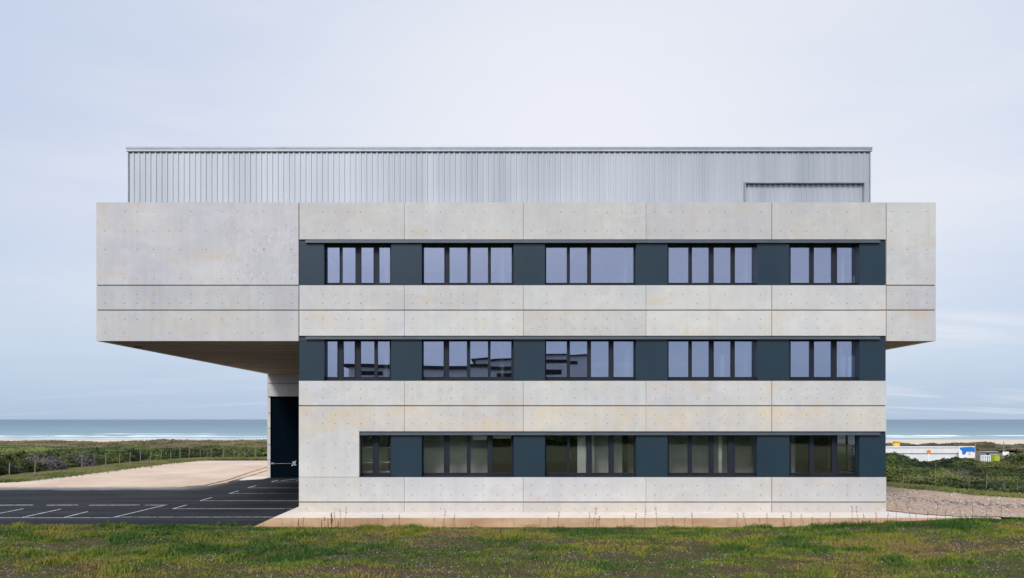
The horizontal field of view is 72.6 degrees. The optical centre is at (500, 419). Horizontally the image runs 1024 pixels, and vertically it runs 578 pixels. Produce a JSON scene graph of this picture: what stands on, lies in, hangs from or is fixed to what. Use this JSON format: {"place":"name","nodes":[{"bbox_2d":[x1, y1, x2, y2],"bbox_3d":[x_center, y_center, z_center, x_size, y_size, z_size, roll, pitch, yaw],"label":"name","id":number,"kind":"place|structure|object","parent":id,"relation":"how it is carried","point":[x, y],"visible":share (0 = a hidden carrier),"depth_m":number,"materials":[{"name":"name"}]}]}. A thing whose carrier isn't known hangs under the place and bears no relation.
{"place":"outdoors","nodes":[
{"label":"outdoors","id":0,"kind":"place"},
{"bbox_2d":[241,476,266,479],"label":"pavement","id":1,"kind":"structure","parent":0,"point":[250,478],"depth_m":42.68,"materials":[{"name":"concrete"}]},
{"bbox_2d":[0,439,1023,577],"bbox_3d":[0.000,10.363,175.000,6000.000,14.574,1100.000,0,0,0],"label":"ground","id":2,"kind":"structure","parent":0,"point":[770,570],"depth_m":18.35,"materials":[{"name":"green plant"}]},
{"bbox_2d":[0,453,12,461],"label":"coastal shrub","id":3,"kind":"object","parent":2,"relation":"on","point":[3,458],"visible":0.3,"depth_m":56.10,"materials":[{"name":"green plant"}]},
{"bbox_2d":[0,459,17,474],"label":"coastal shrub","id":4,"kind":"object","parent":2,"relation":"on","point":[6,468],"visible":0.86,"depth_m":46.07,"materials":[{"name":"green plant"}]},
{"bbox_2d":[2,457,22,472],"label":"coastal shrub","id":5,"kind":"object","parent":2,"relation":"on","point":[12,464],"visible":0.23,"depth_m":46.90,"materials":[{"name":"green plant"}]},
{"bbox_2d":[4,452,26,459],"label":"coastal shrub","id":6,"kind":"object","parent":2,"relation":"on","point":[10,456],"visible":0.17,"depth_m":56.98,"materials":[{"name":"green plant"}]},
{"bbox_2d":[0,456,38,472],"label":"coastal shrub","id":7,"kind":"object","parent":2,"relation":"on","point":[26,465],"visible":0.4,"depth_m":48.01,"materials":[{"name":"green plant"}]},
{"bbox_2d":[11,450,43,460],"bbox_3d":[-39.800,3.182,58.147,3.104,1.335,3.628,0,0,-26],"label":"coastal shrub","id":8,"kind":"object","parent":2,"relation":"on","point":[24,455],"visible":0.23,"depth_m":57.52,"materials":[{"name":"green plant"}]},
{"bbox_2d":[15,458,48,470],"bbox_3d":[-33.784,3.248,49.278,3.562,1.165,2.674,0,0,19],"label":"coastal shrub","id":9,"kind":"object","parent":2,"relation":"on","point":[38,466],"visible":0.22,"depth_m":49.10,"materials":[{"name":"green plant"}]},
{"bbox_2d":[26,450,68,470],"bbox_3d":[-33.236,3.062,50.301,3.560,1.650,3.505,0,0,42],"label":"coastal shrub","id":10,"kind":"object","parent":2,"relation":"on","point":[47,463],"visible":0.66,"depth_m":49.87,"materials":[{"name":"grey plant"}]},
{"bbox_2d":[41,453,81,466],"bbox_3d":[-33.694,3.158,53.230,3.187,1.370,2.674,0,0,-18],"label":"coastal shrub","id":11,"kind":"object","parent":2,"relation":"on","point":[74,462],"visible":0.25,"depth_m":53.07,"materials":[{"name":"green plant"}]},
{"bbox_2d":[49,455,74,467],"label":"coastal shrub","id":12,"kind":"object","parent":2,"relation":"on","point":[67,462],"visible":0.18,"depth_m":52.71,"materials":[{"name":"green plant"}]},
{"bbox_2d":[62,448,88,454],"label":"coastal shrub","id":13,"kind":"object","parent":2,"relation":"on","point":[79,451],"visible":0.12,"depth_m":63.00,"materials":[{"name":"green plant"}]},
{"bbox_2d":[60,450,102,466],"bbox_3d":[-33.194,3.151,54.705,3.171,1.444,2.978,0,0,41],"label":"coastal shrub","id":14,"kind":"object","parent":2,"relation":"on","point":[86,462],"visible":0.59,"depth_m":54.25,"materials":[{"name":"grey plant"}]},
{"bbox_2d":[91,447,106,454],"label":"coastal shrub","id":15,"kind":"object","parent":2,"relation":"on","point":[98,450],"visible":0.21,"depth_m":65.61,"materials":[{"name":"green plant"}]},
{"bbox_2d":[86,453,112,463],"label":"coastal shrub","id":16,"kind":"object","parent":2,"relation":"on","point":[102,461],"visible":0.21,"depth_m":56.59,"materials":[{"name":"green plant"}]},
{"bbox_2d":[88,451,124,463],"bbox_3d":[-33.060,3.240,58.309,3.169,1.195,3.094,0,0,15],"label":"coastal shrub","id":17,"kind":"object","parent":2,"relation":"on","point":[116,458],"visible":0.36,"depth_m":58.03,"materials":[{"name":"green plant"}]},
{"bbox_2d":[106,451,133,460],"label":"coastal shrub","id":18,"kind":"object","parent":2,"relation":"on","point":[121,454],"visible":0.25,"depth_m":60.17,"materials":[{"name":"green plant"}]},
{"bbox_2d":[110,450,139,461],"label":"coastal shrub","id":19,"kind":"object","parent":2,"relation":"on","point":[134,459],"visible":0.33,"depth_m":60.26,"materials":[{"name":"green plant"}]},
{"bbox_2d":[3,439,250,442],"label":"dune scrub","id":20,"kind":"object","parent":2,"relation":"on","point":[148,440],"depth_m":180.97,"materials":[{"name":"green plant"}]},
{"bbox_2d":[119,448,139,460],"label":"coastal shrub","id":21,"kind":"object","parent":2,"relation":"on","point":[134,453],"visible":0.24,"depth_m":61.43,"materials":[{"name":"green plant"}]},
{"bbox_2d":[9,446,255,474],"bbox_3d":[-29.523,3.128,55.485,5.632,1.254,22.870,0,0,21],"label":"wire fence","id":22,"kind":"object","parent":2,"relation":"on","point":[223,452],"visible":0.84,"depth_m":57.60,"materials":[{"name":"grey metal"}]},
{"bbox_2d":[0,461,266,486],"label":"sand lot","id":23,"kind":"structure","parent":2,"relation":"on","point":[192,473],"depth_m":44.33,"materials":[{"name":"beige sand"}]},
{"bbox_2d":[0,439,266,448],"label":"scrub","id":24,"kind":"object","parent":2,"relation":"on","point":[167,444],"visible":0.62,"depth_m":131.33,"materials":[{"name":"green plant"}]},
{"bbox_2d":[0,456,266,482],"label":"grass","id":25,"kind":"structure","parent":2,"relation":"on","point":[48,475],"depth_m":49.10,"materials":[{"name":"green plant"}]},
{"bbox_2d":[0,445,266,455],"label":"scrub","id":26,"kind":"object","parent":2,"relation":"on","point":[7,449],"visible":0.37,"depth_m":82.17,"materials":[{"name":"green plant"}]},
{"bbox_2d":[0,466,266,487],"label":"kerb","id":27,"kind":"structure","parent":2,"relation":"on","point":[160,486],"depth_m":37.31,"materials":[{"name":"concrete"}]},
{"bbox_2d":[142,448,154,459],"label":"coastal shrub","id":28,"kind":"object","parent":2,"relation":"on","point":[147,457],"visible":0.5,"depth_m":62.67,"materials":[{"name":"green plant"}]},
{"bbox_2d":[0,478,298,524],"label":"car park","id":29,"kind":"structure","parent":2,"relation":"on","point":[222,505],"depth_m":29.71,"materials":[{"name":"grey asphalt"}]},
{"bbox_2d":[3,479,298,517],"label":"parking markings","id":30,"kind":"object","parent":29,"relation":"on","point":[184,505],"visible":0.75,"depth_m":34.06,"materials":[{"name":"paint"}]},
{"bbox_2d":[139,447,173,459],"bbox_3d":[-31.262,3.163,63.853,3.523,1.358,2.660,0,0,2],"label":"coastal shrub","id":31,"kind":"object","parent":2,"relation":"on","point":[152,454],"visible":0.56,"depth_m":63.33,"materials":[{"name":"green plant"}]},
{"bbox_2d":[158,446,187,458],"bbox_3d":[-30.280,3.159,64.565,2.976,1.368,2.853,0,0,-5],"label":"coastal shrub","id":32,"kind":"object","parent":2,"relation":"on","point":[177,456],"visible":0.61,"depth_m":63.90,"materials":[{"name":"green plant"}]},
{"bbox_2d":[172,448,192,458],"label":"coastal shrub","id":33,"kind":"object","parent":2,"relation":"on","point":[186,454],"visible":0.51,"depth_m":64.31,"materials":[{"name":"green plant"}]},
{"bbox_2d":[179,446,206,457],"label":"coastal shrub","id":34,"kind":"object","parent":2,"relation":"on","point":[196,454],"visible":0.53,"depth_m":64.65,"materials":[{"name":"green plant"}]},
{"bbox_2d":[204,448,219,456],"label":"coastal shrub","id":35,"kind":"object","parent":2,"relation":"on","point":[210,453],"visible":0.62,"depth_m":65.29,"materials":[{"name":"green plant"}]},
{"bbox_2d":[215,448,237,456],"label":"coastal shrub","id":36,"kind":"object","parent":2,"relation":"on","point":[228,454],"visible":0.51,"depth_m":65.99,"materials":[{"name":"green plant"}]},
{"bbox_2d":[225,447,237,456],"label":"coastal shrub","id":37,"kind":"object","parent":2,"relation":"on","point":[234,450],"visible":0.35,"depth_m":66.53,"materials":[{"name":"green plant"}]},
{"bbox_2d":[237,450,252,456],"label":"coastal shrub","id":38,"kind":"object","parent":2,"relation":"on","point":[240,454],"visible":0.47,"depth_m":66.48,"materials":[{"name":"green plant"}]},
{"bbox_2d":[225,470,266,482],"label":"kerb","id":39,"kind":"structure","parent":2,"relation":"on","point":[245,476],"depth_m":43.80,"materials":[{"name":"concrete"}]},
{"bbox_2d":[247,450,259,456],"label":"coastal shrub","id":40,"kind":"object","parent":2,"relation":"on","point":[248,451],"visible":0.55,"depth_m":67.35,"materials":[{"name":"green plant"}]},
{"bbox_2d":[247,452,264,456],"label":"coastal shrub","id":41,"kind":"object","parent":2,"relation":"on","point":[259,454],"visible":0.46,"depth_m":67.42,"materials":[{"name":"green plant"}]},
{"bbox_2d":[250,448,265,452],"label":"coastal shrub","id":42,"kind":"object","parent":2,"relation":"on","point":[260,450],"visible":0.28,"depth_m":76.48,"materials":[{"name":"green plant"}]},
{"bbox_2d":[0,522,1023,577],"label":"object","id":43,"kind":"object","parent":2,"relation":"on","point":[515,552],"visible":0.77,"depth_m":18.62,"materials":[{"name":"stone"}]},
{"bbox_2d":[96,147,935,512],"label":"office building","id":44,"kind":"structure","parent":2,"relation":"on","point":[560,329],"depth_m":25.00,"materials":[{"name":"concrete"}]},
{"bbox_2d":[271,396,298,476],"bbox_3d":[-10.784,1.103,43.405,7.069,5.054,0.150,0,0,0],"label":"door","id":45,"kind":"structure","parent":44,"relation":"in","point":[284,409],"depth_m":43.42,"materials":[{"name":"metal"}]},
{"bbox_2d":[324,244,390,284],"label":"window","id":46,"kind":"structure","parent":44,"relation":"in","point":[358,247],"depth_m":25.27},
{"bbox_2d":[324,340,390,380],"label":"window","id":47,"kind":"structure","parent":44,"relation":"in","point":[340,343],"depth_m":25.27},
{"bbox_2d":[359,435,390,476],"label":"window","id":48,"kind":"structure","parent":44,"relation":"in","point":[375,437],"depth_m":25.27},
{"bbox_2d":[421,244,513,284],"bbox_3d":[-1.194,-5.580,25.186,3.319,1.531,0.348,0,0,0],"label":"window","id":49,"kind":"structure","parent":44,"relation":"in","point":[446,246],"depth_m":25.27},
{"bbox_2d":[421,340,513,380],"bbox_3d":[-1.194,-2.133,25.186,3.319,1.502,0.348,0,0,0],"label":"window","id":50,"kind":"structure","parent":44,"relation":"in","point":[445,377],"depth_m":25.27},
{"bbox_2d":[421,435,513,476],"bbox_3d":[-1.194,1.311,25.186,3.319,1.533,0.348,0,0,0],"label":"window","id":51,"kind":"structure","parent":44,"relation":"in","point":[446,437],"depth_m":25.27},
{"bbox_2d":[545,244,635,284],"bbox_3d":[3.225,-5.580,25.186,3.292,1.531,0.348,0,0,0],"label":"window","id":52,"kind":"structure","parent":44,"relation":"in","point":[568,245],"depth_m":25.25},
{"bbox_2d":[545,340,635,380],"bbox_3d":[3.225,-2.133,25.186,3.292,1.502,0.348,0,0,0],"label":"window","id":53,"kind":"structure","parent":44,"relation":"in","point":[610,377],"depth_m":25.27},
{"bbox_2d":[545,435,635,476],"bbox_3d":[3.225,1.311,25.186,3.292,1.533,0.348,0,0,0],"label":"window","id":54,"kind":"structure","parent":44,"relation":"in","point":[589,437],"depth_m":25.27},
{"bbox_2d":[667,244,757,284],"bbox_3d":[7.610,-5.580,25.186,3.252,1.531,0.348,0,0,0],"label":"window","id":55,"kind":"structure","parent":44,"relation":"in","point":[711,246],"depth_m":25.27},
{"bbox_2d":[667,340,757,380],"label":"window","id":56,"kind":"structure","parent":44,"relation":"in","point":[711,377],"depth_m":25.27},
{"bbox_2d":[667,435,757,476],"bbox_3d":[7.610,1.311,25.186,3.252,1.533,0.348,0,0,0],"label":"window","id":57,"kind":"structure","parent":44,"relation":"in","point":[730,438],"depth_m":25.27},
{"bbox_2d":[789,244,859,284],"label":"window","id":58,"kind":"structure","parent":44,"relation":"in","point":[811,246],"depth_m":25.27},
{"bbox_2d":[789,340,859,380],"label":"window","id":59,"kind":"structure","parent":44,"relation":"in","point":[811,377],"depth_m":25.27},
{"bbox_2d":[789,435,859,476],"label":"window","id":60,"kind":"structure","parent":44,"relation":"in","point":[810,437],"depth_m":25.27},
{"bbox_2d":[830,435,854,472],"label":"window","id":61,"kind":"structure","parent":44,"relation":"in","point":[845,443],"depth_m":27.63,"materials":[{"name":"glass"}]},
{"bbox_2d":[830,342,854,376],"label":"window","id":62,"kind":"structure","parent":44,"relation":"in","point":[849,348],"depth_m":27.46,"materials":[{"name":"glass"}]},
{"bbox_2d":[849,273,854,282],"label":"window","id":63,"kind":"structure","parent":44,"relation":"in","point":[851,277],"depth_m":30.68,"materials":[{"name":"glass"}]},
{"bbox_2d":[254,507,1000,526],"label":"terrace slab","id":64,"kind":"structure","parent":2,"relation":"on","point":[289,518],"depth_m":23.64,"materials":[{"name":"concrete"}]},
{"bbox_2d":[892,441,899,445],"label":"yellow container","id":65,"kind":"object","parent":2,"relation":"on","point":[895,443],"visible":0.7,"depth_m":150.00,"materials":[{"name":"plastic"}]},
{"bbox_2d":[906,480,937,485],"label":"coastal shrub","id":66,"kind":"object","parent":2,"relation":"on","point":[931,483],"visible":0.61,"depth_m":35.44,"materials":[{"name":"green plant"}]},
{"bbox_2d":[886,446,961,460],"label":"hall","id":67,"kind":"structure","parent":2,"relation":"on","point":[919,453],"depth_m":107.97,"materials":[{"name":"white metal"}]},
{"bbox_2d":[934,481,954,486],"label":"coastal shrub","id":68,"kind":"object","parent":2,"relation":"on","point":[942,484],"visible":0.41,"depth_m":34.91,"materials":[{"name":"green plant"}]},
{"bbox_2d":[886,451,1023,492],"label":"scrub","id":69,"kind":"object","parent":2,"relation":"on","point":[899,467],"visible":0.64,"depth_m":37.37,"materials":[{"name":"green plant"}]},
{"bbox_2d":[886,481,1023,497],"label":"grass","id":70,"kind":"structure","parent":2,"relation":"on","point":[972,491],"depth_m":31.78,"materials":[{"name":"green plant"}]},
{"bbox_2d":[886,441,1023,449],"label":"dune scrub","id":71,"kind":"object","parent":2,"relation":"on","point":[980,445],"visible":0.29,"depth_m":185.03,"materials":[{"name":"green plant"}]},
{"bbox_2d":[946,469,973,476],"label":"coastal shrub","id":72,"kind":"object","parent":2,"relation":"on","point":[967,474],"visible":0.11,"depth_m":47.28,"materials":[{"name":"green plant"}]},
{"bbox_2d":[903,465,1022,489],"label":"wire fence","id":73,"kind":"object","parent":2,"relation":"on","point":[964,479],"visible":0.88,"depth_m":34.06,"materials":[{"name":"grey metal"}]},
{"bbox_2d":[959,444,975,459],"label":"painted board","id":74,"kind":"object","parent":2,"relation":"on","point":[967,451],"visible":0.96,"depth_m":106.79,"materials":[{"name":"white paint"}]},
{"bbox_2d":[958,481,979,488],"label":"coastal shrub","id":75,"kind":"object","parent":2,"relation":"on","point":[972,483],"visible":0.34,"depth_m":34.42,"materials":[{"name":"green plant"}]},
{"bbox_2d":[922,456,1023,476],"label":"scrub","id":76,"kind":"object","parent":2,"relation":"on","point":[993,468],"visible":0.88,"depth_m":51.73,"materials":[{"name":"green plant"}]},
{"bbox_2d":[947,443,1023,451],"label":"dune scrub","id":77,"kind":"object","parent":2,"relation":"on","point":[999,449],"visible":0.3,"depth_m":151.74,"materials":[{"name":"green plant"}]},
{"bbox_2d":[980,455,990,461],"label":"white railing","id":78,"kind":"object","parent":2,"relation":"on","point":[981,457],"visible":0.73,"depth_m":95.95,"materials":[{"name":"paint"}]},
{"bbox_2d":[979,451,997,461],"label":"storage shed","id":79,"kind":"structure","parent":2,"relation":"on","point":[987,452],"depth_m":104.00,"materials":[{"name":"white metal"}]},
{"bbox_2d":[991,455,999,461],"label":"lime bin","id":80,"kind":"object","parent":2,"relation":"on","point":[995,457],"visible":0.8,"depth_m":96.00,"materials":[{"name":"plastic"}]},
{"bbox_2d":[1000,451,1023,461],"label":"coastal shrub","id":81,"kind":"object","parent":2,"relation":"on","point":[1009,457],"visible":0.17,"depth_m":77.26,"materials":[{"name":"green plant"}]},
{"bbox_2d":[1004,452,1021,463],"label":"coastal shrub","id":82,"kind":"object","parent":2,"relation":"on","point":[1011,461],"visible":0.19,"depth_m":76.59,"materials":[{"name":"green plant"}]},
{"bbox_2d":[1014,454,1023,464],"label":"coastal shrub","id":83,"kind":"object","parent":2,"relation":"on","point":[1020,461],"visible":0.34,"depth_m":74.78,"materials":[{"name":"green plant"}]},
{"bbox_2d":[0,419,1023,438],"bbox_3d":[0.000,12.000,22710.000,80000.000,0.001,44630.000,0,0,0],"label":"sea","id":84,"kind":"structure","parent":0,"point":[257,428],"depth_m":904.44,"materials":[{"name":"liquid"}]},
{"bbox_2d":[0,0,1023,418],"label":"sky","id":85,"kind":"structure","parent":0,"point":[935,88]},
{"bbox_2d":[65,435,1023,435],"bbox_3d":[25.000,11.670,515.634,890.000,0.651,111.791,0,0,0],"label":"breaking waves","id":86,"kind":"object","parent":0,"point":[927,435],"visible":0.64,"depth_m":497.52,"materials":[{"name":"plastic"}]},
{"bbox_2d":[886,486,1023,517],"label":"gravel","id":87,"kind":"structure","parent":0,"point":[930,508],"depth_m":27.17,"materials":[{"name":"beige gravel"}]}
]}

